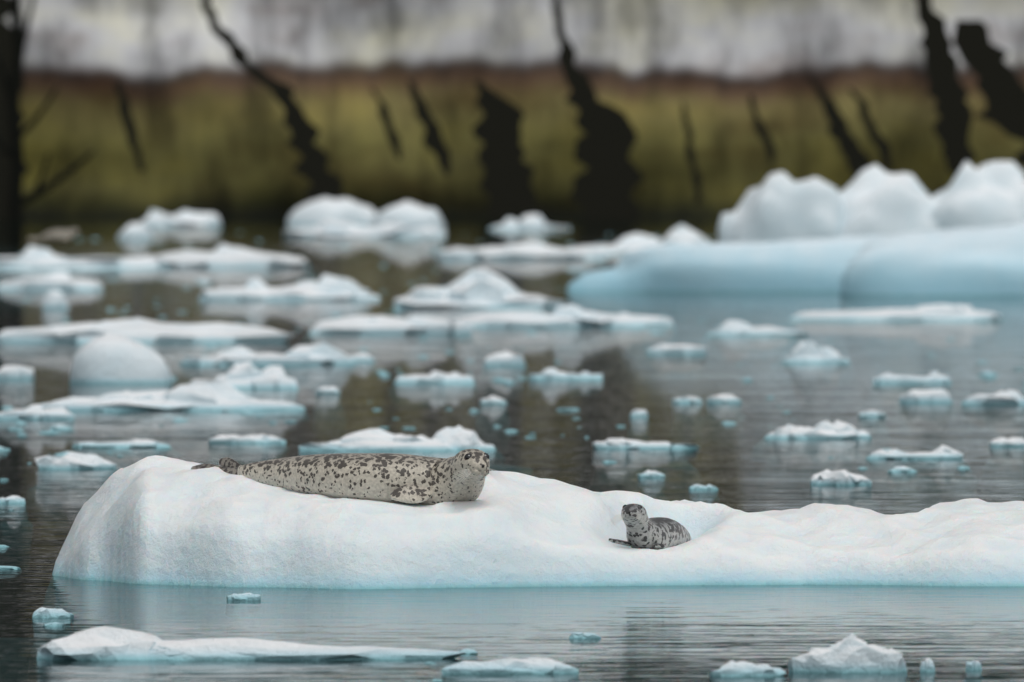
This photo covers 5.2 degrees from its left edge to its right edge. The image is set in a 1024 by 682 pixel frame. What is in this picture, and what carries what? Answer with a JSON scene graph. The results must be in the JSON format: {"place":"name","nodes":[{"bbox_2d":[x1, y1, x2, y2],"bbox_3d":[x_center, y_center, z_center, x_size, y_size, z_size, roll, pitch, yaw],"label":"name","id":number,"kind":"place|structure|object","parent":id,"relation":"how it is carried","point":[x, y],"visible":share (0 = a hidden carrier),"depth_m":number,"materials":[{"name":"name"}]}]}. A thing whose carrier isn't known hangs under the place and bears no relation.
{"place":"outdoors","nodes":[
{"label":"outdoors","id":0,"kind":"place"},
{"bbox_2d":[0,545,981,680],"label":"ice floe","id":1,"kind":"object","parent":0,"point":[852,653],"depth_m":49.31,"materials":[{"name":"white ice"}]},
{"bbox_2d":[0,218,1023,681],"bbox_3d":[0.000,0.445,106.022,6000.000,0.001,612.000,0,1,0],"label":"water","id":2,"kind":"structure","parent":0,"point":[678,632],"depth_m":89.76,"materials":[{"name":"grey liquid"}]},
{"bbox_2d":[0,0,94,219],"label":"bare tree","id":3,"kind":"object","parent":2,"relation":"in","point":[17,201],"visible":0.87,"depth_m":373.80,"materials":[{"name":"black plant"}]},
{"bbox_2d":[42,197,444,382],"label":"rounded ice chunks","id":4,"kind":"object","parent":2,"relation":"in","point":[110,358],"visible":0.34,"depth_m":160.84,"materials":[{"name":"white ice"}]},
{"bbox_2d":[52,455,1023,588],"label":"ice floe","id":5,"kind":"object","parent":2,"relation":"on","point":[159,520],"visible":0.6,"depth_m":57.96,"materials":[{"name":"white ice"}]},
{"bbox_2d":[190,449,506,504],"bbox_3d":[-0.879,0.702,58.383,1.959,0.322,0.517,1,1,30],"label":"adult seal","id":6,"kind":"object","parent":5,"relation":"on","point":[411,479],"visible":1,"depth_m":58.06,"materials":[{"name":"beige"}]},
{"bbox_2d":[608,504,691,549],"bbox_3d":[0.749,0.969,58.467,0.268,0.296,1.192,0,1,16],"label":"seal pup","id":7,"kind":"object","parent":5,"relation":"on","point":[644,530],"visible":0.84,"depth_m":58.12,"materials":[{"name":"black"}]},
{"bbox_2d":[567,222,1023,295],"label":"ice shelf","id":8,"kind":"object","parent":2,"relation":"in","point":[985,261],"visible":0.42,"depth_m":179.72,"materials":[{"name":"blue ice"}]},
{"bbox_2d":[717,160,1023,242],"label":"snow mound","id":9,"kind":"object","parent":2,"relation":"in","point":[875,200],"visible":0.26,"depth_m":206.19,"materials":[{"name":"white snow"}]},
{"bbox_2d":[0,210,1023,419],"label":"ice floe","id":10,"kind":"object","parent":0,"point":[480,288],"depth_m":143.39,"materials":[{"name":"white ice"}]},
{"bbox_2d":[28,228,78,241],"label":"distant seal","id":11,"kind":"object","parent":10,"relation":"on","point":[58,235],"visible":1,"depth_m":247.67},
{"bbox_2d":[0,386,1023,509],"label":"ice floe","id":12,"kind":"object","parent":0,"point":[458,437],"depth_m":84.18,"materials":[{"name":"white ice"}]},
{"bbox_2d":[2,0,1023,217],"bbox_3d":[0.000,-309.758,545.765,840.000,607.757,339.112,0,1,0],"label":"hillside","id":13,"kind":"structure","parent":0,"point":[214,135],"depth_m":382.15,"materials":[{"name":"green plant"}]},
{"bbox_2d":[0,0,1023,218],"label":"rock crevices","id":14,"kind":"object","parent":13,"relation":"in","point":[608,180],"visible":0.91,"depth_m":378.93,"materials":[{"name":"black stone"}]}
]}

